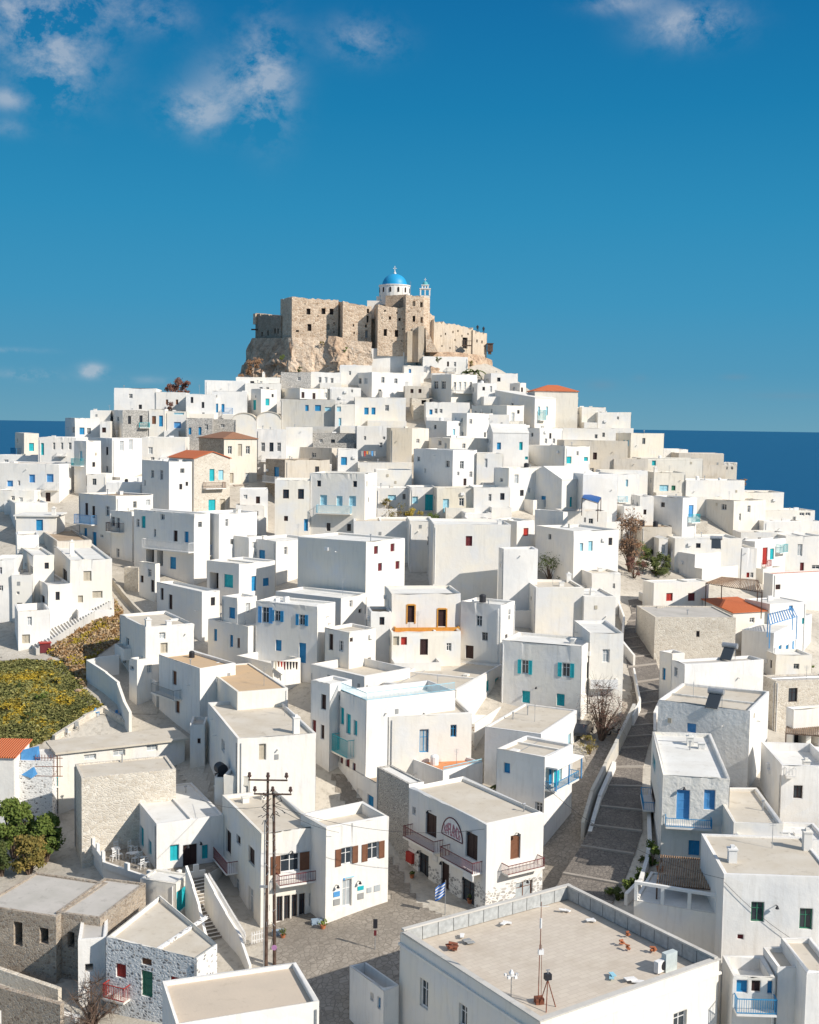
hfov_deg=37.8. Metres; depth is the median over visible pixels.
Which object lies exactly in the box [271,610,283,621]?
window
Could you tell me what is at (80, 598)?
window
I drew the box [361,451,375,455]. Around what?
laundry
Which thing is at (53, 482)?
house
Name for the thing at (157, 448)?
house
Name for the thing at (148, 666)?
window
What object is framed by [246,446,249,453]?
window
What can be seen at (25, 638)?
window
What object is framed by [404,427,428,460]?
house
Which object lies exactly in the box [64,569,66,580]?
window
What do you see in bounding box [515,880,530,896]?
window
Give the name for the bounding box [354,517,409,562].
house
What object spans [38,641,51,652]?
red crate
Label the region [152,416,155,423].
window
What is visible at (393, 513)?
bush
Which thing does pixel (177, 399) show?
house
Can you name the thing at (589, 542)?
window
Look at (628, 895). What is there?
garden wall
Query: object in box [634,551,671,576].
bush
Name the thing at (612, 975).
loose board
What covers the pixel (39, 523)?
door
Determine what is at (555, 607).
house
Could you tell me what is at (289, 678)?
balcony wall
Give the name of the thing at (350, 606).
house
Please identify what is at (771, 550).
window
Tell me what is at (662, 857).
cane shelter
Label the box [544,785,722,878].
overhead wire
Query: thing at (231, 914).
stair wall
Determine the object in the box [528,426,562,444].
house
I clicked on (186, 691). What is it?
house
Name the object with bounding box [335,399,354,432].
house
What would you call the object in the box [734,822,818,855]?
house
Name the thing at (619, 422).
house
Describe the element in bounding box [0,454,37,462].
house
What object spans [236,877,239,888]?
window
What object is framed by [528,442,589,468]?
house
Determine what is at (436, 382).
window
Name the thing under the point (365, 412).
window
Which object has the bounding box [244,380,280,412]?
house
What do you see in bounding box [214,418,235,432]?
stone house
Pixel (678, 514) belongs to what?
house
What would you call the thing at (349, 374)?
house
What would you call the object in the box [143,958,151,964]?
window
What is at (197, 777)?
alley floor
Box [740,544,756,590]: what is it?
house
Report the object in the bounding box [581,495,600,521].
awning
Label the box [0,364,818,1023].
hill terrain
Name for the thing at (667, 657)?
house
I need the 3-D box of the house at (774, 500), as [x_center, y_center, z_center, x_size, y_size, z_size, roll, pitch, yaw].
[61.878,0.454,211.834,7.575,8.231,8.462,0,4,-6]
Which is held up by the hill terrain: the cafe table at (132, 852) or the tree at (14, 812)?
the tree at (14, 812)
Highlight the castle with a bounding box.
[251,294,493,361]
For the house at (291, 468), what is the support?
on the hill terrain
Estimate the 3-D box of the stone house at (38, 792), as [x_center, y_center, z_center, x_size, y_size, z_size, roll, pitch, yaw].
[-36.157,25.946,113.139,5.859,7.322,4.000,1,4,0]
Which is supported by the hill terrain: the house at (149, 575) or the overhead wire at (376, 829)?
the house at (149, 575)
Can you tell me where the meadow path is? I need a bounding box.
[0,652,107,714]
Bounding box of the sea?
[0,420,818,520]
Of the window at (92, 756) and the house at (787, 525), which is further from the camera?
the house at (787, 525)
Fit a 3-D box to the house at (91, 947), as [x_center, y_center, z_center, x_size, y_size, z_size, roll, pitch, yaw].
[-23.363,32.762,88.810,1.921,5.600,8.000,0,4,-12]
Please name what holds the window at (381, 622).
in the house at (379, 618)
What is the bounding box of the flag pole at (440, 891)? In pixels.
[435,880,445,910]
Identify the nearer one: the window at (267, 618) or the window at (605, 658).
the window at (605, 658)
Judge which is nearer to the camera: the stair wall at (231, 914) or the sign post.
the sign post
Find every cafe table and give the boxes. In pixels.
[111,847,120,857]
[129,851,138,861]
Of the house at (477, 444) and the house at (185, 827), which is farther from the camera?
the house at (477, 444)
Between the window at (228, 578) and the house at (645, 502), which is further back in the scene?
the house at (645, 502)
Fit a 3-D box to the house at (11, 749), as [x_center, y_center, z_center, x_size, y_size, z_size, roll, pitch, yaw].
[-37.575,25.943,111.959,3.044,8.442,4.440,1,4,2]
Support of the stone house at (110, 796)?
on the hill terrain
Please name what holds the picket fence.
on the hill terrain
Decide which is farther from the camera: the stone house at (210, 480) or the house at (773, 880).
the stone house at (210, 480)
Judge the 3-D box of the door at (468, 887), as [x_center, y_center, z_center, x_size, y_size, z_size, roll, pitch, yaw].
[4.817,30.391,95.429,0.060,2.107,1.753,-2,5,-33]
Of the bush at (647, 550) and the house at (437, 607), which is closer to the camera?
the house at (437, 607)
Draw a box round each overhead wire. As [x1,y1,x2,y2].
[277,806,481,832]
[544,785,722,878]
[724,882,788,936]
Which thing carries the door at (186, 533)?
in the house at (175, 544)
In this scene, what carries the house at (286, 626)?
on the hill terrain
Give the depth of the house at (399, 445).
209.43 m
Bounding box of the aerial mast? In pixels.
[533,902,548,1004]
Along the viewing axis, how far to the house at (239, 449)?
205.68 m
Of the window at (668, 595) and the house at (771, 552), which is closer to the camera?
the window at (668, 595)
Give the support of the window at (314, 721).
in the house at (325, 708)
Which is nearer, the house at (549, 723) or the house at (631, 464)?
the house at (549, 723)
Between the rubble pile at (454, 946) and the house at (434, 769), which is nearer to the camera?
the rubble pile at (454, 946)
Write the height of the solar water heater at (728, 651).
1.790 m
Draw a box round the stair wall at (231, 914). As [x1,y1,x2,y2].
[208,873,245,943]
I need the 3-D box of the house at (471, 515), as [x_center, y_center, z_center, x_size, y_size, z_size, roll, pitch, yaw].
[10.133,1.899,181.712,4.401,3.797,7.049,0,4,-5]
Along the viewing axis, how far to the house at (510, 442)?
209.03 m
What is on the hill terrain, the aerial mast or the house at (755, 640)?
the house at (755, 640)
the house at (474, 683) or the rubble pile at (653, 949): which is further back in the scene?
the house at (474, 683)
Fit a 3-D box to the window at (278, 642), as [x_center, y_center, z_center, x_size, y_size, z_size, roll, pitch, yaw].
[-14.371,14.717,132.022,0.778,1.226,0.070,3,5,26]
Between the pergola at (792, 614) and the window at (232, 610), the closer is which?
the window at (232, 610)
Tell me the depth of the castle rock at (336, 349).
255.44 m
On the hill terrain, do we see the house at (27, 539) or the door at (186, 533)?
the house at (27, 539)
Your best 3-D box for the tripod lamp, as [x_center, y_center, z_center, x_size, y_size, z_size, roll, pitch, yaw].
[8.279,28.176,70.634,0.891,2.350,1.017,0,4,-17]
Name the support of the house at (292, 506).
on the hill terrain
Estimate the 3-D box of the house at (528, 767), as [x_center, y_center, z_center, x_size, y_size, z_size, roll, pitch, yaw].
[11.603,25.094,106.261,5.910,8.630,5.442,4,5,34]
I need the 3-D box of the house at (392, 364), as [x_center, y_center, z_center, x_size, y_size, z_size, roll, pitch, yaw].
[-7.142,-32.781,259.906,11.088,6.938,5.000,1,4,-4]
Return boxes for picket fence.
[251,930,262,943]
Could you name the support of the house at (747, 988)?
on the hill terrain
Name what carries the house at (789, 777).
on the hill terrain
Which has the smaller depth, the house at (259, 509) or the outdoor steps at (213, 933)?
the outdoor steps at (213, 933)
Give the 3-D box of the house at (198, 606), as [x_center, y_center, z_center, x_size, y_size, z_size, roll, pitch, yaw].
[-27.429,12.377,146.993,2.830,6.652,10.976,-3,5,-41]
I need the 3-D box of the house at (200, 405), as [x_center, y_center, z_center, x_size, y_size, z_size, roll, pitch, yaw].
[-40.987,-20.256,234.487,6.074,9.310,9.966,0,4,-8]
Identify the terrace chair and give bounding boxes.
[110,851,115,861]
[138,859,143,869]
[144,855,149,867]
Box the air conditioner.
[654,958,664,974]
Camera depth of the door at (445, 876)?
98.21 m
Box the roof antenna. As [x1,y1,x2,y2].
[504,969,517,995]
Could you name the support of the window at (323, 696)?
in the house at (325, 708)
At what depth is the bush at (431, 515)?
183.31 m
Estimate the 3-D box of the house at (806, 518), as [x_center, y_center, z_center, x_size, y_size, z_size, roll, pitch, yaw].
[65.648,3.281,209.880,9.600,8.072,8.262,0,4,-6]
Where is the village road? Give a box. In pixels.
[268,774,441,1023]
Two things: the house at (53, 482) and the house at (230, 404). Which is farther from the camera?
the house at (230, 404)
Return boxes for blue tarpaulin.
[21,746,39,777]
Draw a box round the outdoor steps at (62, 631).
[32,596,113,654]
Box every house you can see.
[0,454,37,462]
[0,461,73,502]
[0,489,40,514]
[0,555,22,622]
[0,738,31,824]
[0,872,107,983]
[8,493,47,528]
[10,432,38,454]
[12,569,34,622]
[13,506,66,543]
[15,531,38,554]
[15,603,49,650]
[19,749,57,824]
[22,547,53,602]
[38,435,86,462]
[40,574,71,628]
[44,529,91,553]
[46,727,188,813]
[54,540,113,618]
[56,878,145,980]
[65,418,99,439]
[71,440,100,493]
[74,489,152,553]
[74,753,175,867]
[78,919,107,1007]
[87,473,111,492]
[88,430,141,479]
[90,405,111,420]
[100,421,113,437]
[103,895,216,1022]
[105,508,133,561]
[106,477,141,492]
[112,403,149,437]
[114,385,161,410]
[115,611,194,706]
[124,566,138,591]
[129,656,157,704]
[134,508,209,584]
[139,561,159,601]
[139,782,223,869]
[140,869,184,914]
[142,436,188,459]
[142,459,191,510]
[149,409,167,436]
[151,650,235,733]
[156,392,189,410]
[157,581,219,641]
[162,962,318,1023]
[164,410,188,436]
[167,450,231,511]
[185,386,215,418]
[186,418,213,449]
[188,716,207,768]
[197,431,258,486]
[197,509,256,559]
[205,380,245,394]
[207,557,274,603]
[207,701,315,812]
[208,613,255,662]
[212,391,247,418]
[213,790,315,927]
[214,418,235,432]
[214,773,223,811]
[216,662,287,709]
[222,593,256,624]
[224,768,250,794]
[232,412,256,437]
[233,535,261,557]
[236,372,279,382]
[236,503,263,517]
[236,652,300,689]
[240,487,267,534]
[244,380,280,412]
[251,389,276,416]
[256,411,280,428]
[256,426,285,479]
[256,534,298,585]
[256,596,334,682]
[262,456,329,497]
[275,478,309,535]
[275,578,366,625]
[279,372,310,388]
[281,388,329,399]
[281,399,334,432]
[285,424,312,458]
[298,532,404,605]
[300,447,337,469]
[301,801,388,923]
[310,471,376,534]
[311,372,340,388]
[311,658,409,687]
[311,675,351,771]
[313,432,355,448]
[325,614,375,668]
[330,387,360,403]
[331,680,454,797]
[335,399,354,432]
[335,448,357,471]
[338,759,376,808]
[339,364,371,384]
[349,962,398,1023]
[352,348,402,372]
[354,397,405,427]
[354,426,390,458]
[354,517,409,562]
[358,372,412,397]
[358,459,411,471]
[367,606,391,662]
[374,469,411,486]
[376,483,407,516]
[376,765,423,863]
[383,585,460,631]
[383,660,500,749]
[386,428,411,462]
[388,698,471,775]
[389,614,460,670]
[398,883,721,1023]
[402,364,423,385]
[403,352,430,366]
[403,381,428,405]
[403,776,544,907]
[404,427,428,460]
[406,485,433,513]
[406,516,430,572]
[410,398,431,418]
[413,448,476,485]
[413,749,482,784]
[421,356,469,378]
[424,399,469,424]
[426,417,466,437]
[427,518,510,600]
[429,435,487,451]
[431,374,476,401]
[433,486,474,518]
[452,409,492,437]
[460,594,514,663]
[461,511,491,518]
[469,485,511,518]
[471,381,498,404]
[472,405,529,427]
[476,443,502,484]
[480,412,508,423]
[484,371,517,390]
[484,704,576,785]
[487,423,528,466]
[494,463,545,514]
[495,390,555,427]
[496,735,583,846]
[497,517,534,546]
[498,546,537,627]
[501,632,590,719]
[510,383,525,392]
[526,385,578,427]
[527,571,583,636]
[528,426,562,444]
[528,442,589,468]
[534,509,567,544]
[535,466,594,510]
[535,524,618,587]
[555,507,606,527]
[557,439,627,471]
[563,428,615,440]
[573,620,623,715]
[574,464,620,543]
[577,406,583,425]
[579,406,605,427]
[581,567,620,614]
[582,587,615,625]
[596,411,633,432]
[596,469,647,494]
[613,458,647,470]
[616,430,663,457]
[617,473,639,503]
[617,504,640,541]
[631,494,653,524]
[632,455,702,477]
[634,520,671,556]
[634,863,715,953]
[635,605,735,663]
[640,732,729,865]
[642,579,708,605]
[647,465,685,495]
[653,494,699,535]
[653,535,668,565]
[657,682,768,786]
[659,649,684,698]
[663,448,687,456]
[667,527,741,585]
[670,551,737,585]
[671,452,725,478]
[671,655,763,690]
[684,476,744,516]
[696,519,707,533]
[700,823,818,1007]
[701,597,767,650]
[705,491,765,535]
[719,955,777,1023]
[722,787,782,835]
[724,462,736,479]
[732,530,785,539]
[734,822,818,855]
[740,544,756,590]
[741,613,811,672]
[742,537,787,583]
[744,490,783,509]
[745,595,805,650]
[758,518,801,532]
[760,742,818,827]
[763,570,818,610]
[763,667,818,732]
[763,946,795,1023]
[764,648,811,674]
[765,507,818,534]
[778,533,818,570]
[780,937,818,1023]
[785,705,818,749]
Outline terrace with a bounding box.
[92,837,221,881]
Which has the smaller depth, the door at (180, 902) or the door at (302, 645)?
the door at (180, 902)
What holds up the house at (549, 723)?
on the hill terrain
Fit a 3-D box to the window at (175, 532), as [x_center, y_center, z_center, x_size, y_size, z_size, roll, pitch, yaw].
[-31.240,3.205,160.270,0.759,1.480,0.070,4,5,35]
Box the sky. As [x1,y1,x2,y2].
[0,0,818,431]
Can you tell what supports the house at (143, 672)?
on the hill terrain
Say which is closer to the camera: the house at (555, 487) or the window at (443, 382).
the house at (555, 487)
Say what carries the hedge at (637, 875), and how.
on the hill terrain
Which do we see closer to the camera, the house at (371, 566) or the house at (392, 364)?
the house at (371, 566)
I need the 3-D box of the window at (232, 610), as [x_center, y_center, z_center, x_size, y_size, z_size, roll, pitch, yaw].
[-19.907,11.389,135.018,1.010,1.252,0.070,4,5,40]
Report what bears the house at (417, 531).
on the hill terrain
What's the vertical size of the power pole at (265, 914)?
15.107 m
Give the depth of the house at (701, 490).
207.34 m
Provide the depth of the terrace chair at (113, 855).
101.57 m
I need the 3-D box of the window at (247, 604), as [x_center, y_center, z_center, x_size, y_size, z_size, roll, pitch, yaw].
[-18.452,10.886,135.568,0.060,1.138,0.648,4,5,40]
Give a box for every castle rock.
[238,336,291,376]
[287,337,371,371]
[328,336,347,362]
[430,352,492,380]
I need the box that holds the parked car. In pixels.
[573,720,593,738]
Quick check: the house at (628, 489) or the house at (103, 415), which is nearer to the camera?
the house at (628, 489)
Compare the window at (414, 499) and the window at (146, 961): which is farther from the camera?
the window at (414, 499)
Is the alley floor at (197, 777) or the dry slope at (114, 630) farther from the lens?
the dry slope at (114, 630)
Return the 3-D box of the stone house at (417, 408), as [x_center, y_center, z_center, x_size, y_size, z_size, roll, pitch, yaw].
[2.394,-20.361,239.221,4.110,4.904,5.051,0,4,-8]
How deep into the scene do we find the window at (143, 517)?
163.79 m
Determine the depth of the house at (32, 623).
142.39 m
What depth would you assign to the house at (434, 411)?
233.11 m
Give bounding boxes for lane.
[60,490,78,530]
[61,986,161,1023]
[112,566,156,611]
[542,689,634,889]
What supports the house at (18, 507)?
on the hill terrain
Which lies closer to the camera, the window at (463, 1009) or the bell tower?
the window at (463, 1009)
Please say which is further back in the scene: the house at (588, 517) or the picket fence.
the house at (588, 517)
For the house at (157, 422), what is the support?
on the hill terrain
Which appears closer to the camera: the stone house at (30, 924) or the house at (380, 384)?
the stone house at (30, 924)
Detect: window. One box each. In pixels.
[7,480,12,485]
[22,634,29,642]
[27,617,31,624]
[29,443,33,450]
[29,474,34,481]
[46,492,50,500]
[47,474,53,481]
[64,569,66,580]
[78,595,82,601]
[79,427,83,434]
[83,571,90,580]
[84,754,95,759]
[92,591,101,597]
[113,749,124,755]
[117,963,125,977]
[120,441,122,450]
[129,439,131,449]
[142,516,145,527]
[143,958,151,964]
[146,744,156,750]
[147,665,150,672]
[148,447,152,453]
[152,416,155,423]
[159,632,164,638]
[160,643,166,652]
[170,844,178,860]
[174,422,180,427]
[174,530,177,540]
[174,671,176,684]
[202,845,206,858]
[208,499,214,510]
[218,470,222,479]
[220,499,223,509]
[225,574,232,587]
[228,446,231,453]
[230,473,232,482]
[230,607,234,618]
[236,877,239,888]
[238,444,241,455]
[245,473,248,481]
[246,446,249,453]
[246,603,248,612]
[250,846,254,863]
[250,887,253,911]
[258,606,272,623]
[259,744,265,759]
[261,442,264,450]
[263,578,267,585]
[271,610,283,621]
[271,851,309,874]
[275,467,278,476]
[276,640,281,650]
[276,896,281,920]
[277,442,280,450]
[283,489,288,497]
[284,895,288,918]
[291,894,296,916]
[295,614,307,625]
[298,489,303,498]
[299,893,303,913]
[304,519,307,530]
[313,720,315,731]
[315,405,320,410]
[320,495,326,504]
[322,694,325,708]
[330,634,332,649]
[335,845,357,866]
[337,496,342,505]
[340,641,342,650]
[341,457,346,464]
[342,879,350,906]
[349,496,355,505]
[362,840,384,861]
[364,407,368,414]
[369,795,373,806]
[379,617,383,624]
[388,495,395,499]
[393,636,398,644]
[401,637,406,644]
[412,496,417,502]
[419,729,427,751]
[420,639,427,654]
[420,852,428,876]
[422,979,427,1007]
[434,381,437,388]
[442,381,445,388]
[446,643,450,650]
[450,725,455,736]
[459,498,463,505]
[461,1004,466,1023]
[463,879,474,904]
[466,536,471,545]
[466,645,473,658]
[477,615,481,625]
[482,632,487,640]
[505,763,509,772]
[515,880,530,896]
[518,659,531,674]
[519,442,522,449]
[522,691,529,702]
[523,528,527,535]
[536,802,541,811]
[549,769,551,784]
[557,694,564,705]
[558,662,573,677]
[588,541,591,550]
[602,649,608,661]
[659,485,667,490]
[666,593,671,600]
[673,1010,684,1023]
[687,723,695,732]
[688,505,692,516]
[688,593,693,600]
[688,840,698,854]
[704,790,714,809]
[736,980,746,991]
[751,902,763,920]
[751,980,759,990]
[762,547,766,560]
[767,981,771,992]
[770,548,772,558]
[788,688,796,701]
[793,785,801,797]
[797,544,801,555]
[799,908,811,928]
[800,562,803,570]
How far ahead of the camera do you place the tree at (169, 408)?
236.30 m
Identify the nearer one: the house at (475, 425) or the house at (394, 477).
the house at (394, 477)
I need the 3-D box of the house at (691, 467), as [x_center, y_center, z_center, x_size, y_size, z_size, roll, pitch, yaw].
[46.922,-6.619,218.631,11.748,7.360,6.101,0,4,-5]
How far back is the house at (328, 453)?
214.16 m
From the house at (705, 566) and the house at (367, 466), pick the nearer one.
the house at (705, 566)
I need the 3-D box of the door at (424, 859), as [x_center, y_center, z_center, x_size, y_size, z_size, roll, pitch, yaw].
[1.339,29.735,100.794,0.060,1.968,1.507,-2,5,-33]
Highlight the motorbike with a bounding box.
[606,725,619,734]
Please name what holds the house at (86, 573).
on the hill terrain
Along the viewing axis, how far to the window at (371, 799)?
108.79 m
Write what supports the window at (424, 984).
in the house at (440, 982)
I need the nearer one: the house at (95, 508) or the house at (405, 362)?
the house at (95, 508)
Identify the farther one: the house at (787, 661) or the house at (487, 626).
the house at (787, 661)
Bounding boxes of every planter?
[272,928,283,935]
[311,918,322,925]
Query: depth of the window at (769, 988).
75.06 m
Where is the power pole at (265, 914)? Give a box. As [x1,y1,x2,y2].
[247,772,291,966]
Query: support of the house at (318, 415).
on the hill terrain
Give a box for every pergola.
[705,577,762,618]
[767,608,797,647]
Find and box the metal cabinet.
[661,949,676,972]
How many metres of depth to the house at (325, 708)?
113.72 m
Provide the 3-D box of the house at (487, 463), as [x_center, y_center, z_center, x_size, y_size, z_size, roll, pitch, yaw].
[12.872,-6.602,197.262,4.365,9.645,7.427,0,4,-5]
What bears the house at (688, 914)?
on the hill terrain
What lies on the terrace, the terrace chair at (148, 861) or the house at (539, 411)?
the terrace chair at (148, 861)
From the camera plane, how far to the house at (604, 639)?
124.50 m
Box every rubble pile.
[445,941,458,950]
[650,946,656,951]
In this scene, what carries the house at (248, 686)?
on the hill terrain
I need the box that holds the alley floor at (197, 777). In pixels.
[176,737,212,797]
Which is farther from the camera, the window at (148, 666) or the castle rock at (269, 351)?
the castle rock at (269, 351)
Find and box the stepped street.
[557,599,658,901]
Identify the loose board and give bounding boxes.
[462,938,474,943]
[500,920,511,924]
[585,918,595,921]
[609,972,616,979]
[623,976,643,982]
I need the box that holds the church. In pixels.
[367,268,409,318]
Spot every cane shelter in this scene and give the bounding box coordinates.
[656,854,709,898]
[785,726,818,741]
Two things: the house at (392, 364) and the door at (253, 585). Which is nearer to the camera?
the door at (253, 585)
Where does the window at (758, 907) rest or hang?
in the house at (773, 880)
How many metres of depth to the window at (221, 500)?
190.70 m
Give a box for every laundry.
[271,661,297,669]
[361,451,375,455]
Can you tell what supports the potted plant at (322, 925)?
on the village road
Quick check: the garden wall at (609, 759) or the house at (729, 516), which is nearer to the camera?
the garden wall at (609, 759)
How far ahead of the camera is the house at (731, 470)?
232.26 m
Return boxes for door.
[36,519,42,529]
[41,443,43,454]
[93,532,96,545]
[142,828,143,845]
[143,970,152,996]
[159,415,162,426]
[171,557,175,568]
[176,887,184,910]
[183,844,196,865]
[185,531,188,541]
[209,469,213,480]
[228,831,230,853]
[251,576,255,590]
[260,550,264,558]
[300,643,305,662]
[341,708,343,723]
[348,714,350,733]
[408,606,413,621]
[425,494,432,509]
[427,813,436,837]
[438,610,445,625]
[442,862,448,889]
[443,499,448,512]
[467,831,477,859]
[510,835,519,858]
[676,790,689,819]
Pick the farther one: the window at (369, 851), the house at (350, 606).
the house at (350, 606)
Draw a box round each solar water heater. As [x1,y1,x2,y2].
[704,687,724,710]
[710,536,721,548]
[719,642,737,660]
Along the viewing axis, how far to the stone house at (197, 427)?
219.50 m
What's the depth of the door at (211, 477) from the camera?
189.10 m
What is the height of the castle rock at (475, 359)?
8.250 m
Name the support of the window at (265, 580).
in the house at (243, 575)
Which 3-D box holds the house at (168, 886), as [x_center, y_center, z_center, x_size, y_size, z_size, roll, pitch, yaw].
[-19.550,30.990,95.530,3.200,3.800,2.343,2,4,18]
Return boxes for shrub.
[2,703,13,711]
[22,712,37,721]
[35,691,47,699]
[52,677,60,683]
[66,696,74,704]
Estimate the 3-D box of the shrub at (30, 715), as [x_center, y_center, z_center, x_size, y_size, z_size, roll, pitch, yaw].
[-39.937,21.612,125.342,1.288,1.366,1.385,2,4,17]
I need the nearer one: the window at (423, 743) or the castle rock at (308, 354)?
the window at (423, 743)
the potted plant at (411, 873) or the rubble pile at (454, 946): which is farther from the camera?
the potted plant at (411, 873)
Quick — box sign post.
[373,919,377,944]
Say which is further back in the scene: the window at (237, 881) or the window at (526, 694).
the window at (526, 694)
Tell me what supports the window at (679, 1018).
in the house at (440, 982)
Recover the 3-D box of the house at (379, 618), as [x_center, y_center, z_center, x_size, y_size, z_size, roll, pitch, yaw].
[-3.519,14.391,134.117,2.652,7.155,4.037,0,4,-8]
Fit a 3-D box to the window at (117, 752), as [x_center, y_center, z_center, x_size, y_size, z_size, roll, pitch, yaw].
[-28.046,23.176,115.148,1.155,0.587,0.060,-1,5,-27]
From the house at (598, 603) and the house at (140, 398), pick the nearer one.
the house at (598, 603)
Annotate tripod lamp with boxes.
[539,969,555,1012]
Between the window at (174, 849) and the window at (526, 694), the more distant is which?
the window at (526, 694)
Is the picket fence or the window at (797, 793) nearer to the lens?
the picket fence
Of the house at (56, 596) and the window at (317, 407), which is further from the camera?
the window at (317, 407)
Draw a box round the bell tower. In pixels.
[419,278,430,297]
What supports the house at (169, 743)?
on the hill terrain
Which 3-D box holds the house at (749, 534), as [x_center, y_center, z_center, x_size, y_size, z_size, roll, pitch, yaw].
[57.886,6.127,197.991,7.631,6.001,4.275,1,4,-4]
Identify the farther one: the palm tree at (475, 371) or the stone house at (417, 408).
the palm tree at (475, 371)
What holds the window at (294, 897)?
in the house at (240, 863)
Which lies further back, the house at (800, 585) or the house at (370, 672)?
the house at (800, 585)
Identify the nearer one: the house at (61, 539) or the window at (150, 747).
the window at (150, 747)
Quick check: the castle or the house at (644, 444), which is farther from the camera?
the castle
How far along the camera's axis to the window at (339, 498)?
173.42 m
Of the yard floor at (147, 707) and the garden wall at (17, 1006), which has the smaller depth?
the garden wall at (17, 1006)
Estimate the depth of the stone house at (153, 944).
83.16 m
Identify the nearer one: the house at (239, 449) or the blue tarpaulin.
the blue tarpaulin
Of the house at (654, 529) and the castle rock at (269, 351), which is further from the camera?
the castle rock at (269, 351)
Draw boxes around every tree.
[0,797,36,858]
[0,839,12,876]
[10,834,47,874]
[28,811,65,862]
[164,377,190,392]
[167,402,172,410]
[465,369,485,378]
[576,672,634,740]
[615,508,649,572]
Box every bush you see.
[62,967,122,1023]
[245,357,262,376]
[381,498,393,508]
[382,503,406,516]
[405,508,423,515]
[426,513,439,517]
[538,552,558,578]
[577,735,597,754]
[604,887,613,895]
[625,553,648,578]
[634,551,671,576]
[638,541,651,560]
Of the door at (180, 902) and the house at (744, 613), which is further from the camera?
the house at (744, 613)
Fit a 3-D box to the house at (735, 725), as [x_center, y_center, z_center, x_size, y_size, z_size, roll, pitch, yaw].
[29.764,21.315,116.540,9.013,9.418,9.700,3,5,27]
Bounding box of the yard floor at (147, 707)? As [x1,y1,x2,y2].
[112,658,158,713]
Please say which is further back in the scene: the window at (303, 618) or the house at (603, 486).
the house at (603, 486)
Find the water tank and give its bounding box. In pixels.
[214,762,227,776]
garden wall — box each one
[0,966,61,1000]
[0,985,63,1023]
[0,1011,79,1023]
[52,705,124,739]
[86,660,131,731]
[88,655,118,674]
[112,577,142,612]
[185,865,206,934]
[204,873,251,968]
[581,704,635,839]
[588,761,615,831]
[618,601,634,664]
[624,789,651,905]
[632,668,640,724]
[653,700,658,731]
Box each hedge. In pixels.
[611,885,624,900]
[622,877,635,890]
[634,866,648,879]
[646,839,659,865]
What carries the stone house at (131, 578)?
on the hill terrain
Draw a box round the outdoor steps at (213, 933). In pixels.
[193,878,221,939]
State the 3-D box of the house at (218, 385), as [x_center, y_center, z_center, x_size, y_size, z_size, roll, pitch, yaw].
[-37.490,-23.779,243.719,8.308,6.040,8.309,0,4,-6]
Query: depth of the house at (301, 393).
239.10 m
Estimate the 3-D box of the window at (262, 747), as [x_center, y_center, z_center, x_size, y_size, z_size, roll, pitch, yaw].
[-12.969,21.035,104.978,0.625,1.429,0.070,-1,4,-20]
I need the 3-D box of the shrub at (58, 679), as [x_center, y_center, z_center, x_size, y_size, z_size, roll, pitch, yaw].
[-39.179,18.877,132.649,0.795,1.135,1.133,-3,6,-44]
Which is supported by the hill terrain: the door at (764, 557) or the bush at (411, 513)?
the bush at (411, 513)
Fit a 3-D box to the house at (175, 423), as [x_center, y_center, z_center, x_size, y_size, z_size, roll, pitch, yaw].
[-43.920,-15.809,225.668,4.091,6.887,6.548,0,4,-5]
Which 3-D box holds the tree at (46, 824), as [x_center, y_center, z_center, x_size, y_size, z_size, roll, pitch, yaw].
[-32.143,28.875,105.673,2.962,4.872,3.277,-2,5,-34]
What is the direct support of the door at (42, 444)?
in the house at (52, 448)
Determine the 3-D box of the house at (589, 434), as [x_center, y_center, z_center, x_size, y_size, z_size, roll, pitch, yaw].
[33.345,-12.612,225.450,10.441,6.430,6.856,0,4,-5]
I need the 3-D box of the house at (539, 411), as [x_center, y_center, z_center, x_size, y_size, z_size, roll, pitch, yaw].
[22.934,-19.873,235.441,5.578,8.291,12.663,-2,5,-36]
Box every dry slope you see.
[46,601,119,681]
[48,596,123,686]
[51,599,122,683]
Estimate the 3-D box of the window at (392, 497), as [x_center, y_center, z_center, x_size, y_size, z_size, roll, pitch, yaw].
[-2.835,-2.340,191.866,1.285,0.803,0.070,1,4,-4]
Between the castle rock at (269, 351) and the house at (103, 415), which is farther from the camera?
the castle rock at (269, 351)
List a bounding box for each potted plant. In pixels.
[279,928,285,937]
[318,918,327,928]
[409,871,415,878]
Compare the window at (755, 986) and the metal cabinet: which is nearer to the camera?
the window at (755, 986)
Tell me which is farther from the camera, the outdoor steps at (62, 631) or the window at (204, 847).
the outdoor steps at (62, 631)
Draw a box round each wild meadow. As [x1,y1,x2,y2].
[0,658,103,746]
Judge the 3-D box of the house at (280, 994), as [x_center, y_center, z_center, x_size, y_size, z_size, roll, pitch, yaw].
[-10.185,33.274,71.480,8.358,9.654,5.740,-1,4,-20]
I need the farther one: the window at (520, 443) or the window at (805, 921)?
the window at (520, 443)
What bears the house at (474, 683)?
on the hill terrain
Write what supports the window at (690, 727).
in the house at (735, 725)
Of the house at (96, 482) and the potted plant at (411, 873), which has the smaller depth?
the potted plant at (411, 873)
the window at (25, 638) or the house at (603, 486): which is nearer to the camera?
the window at (25, 638)

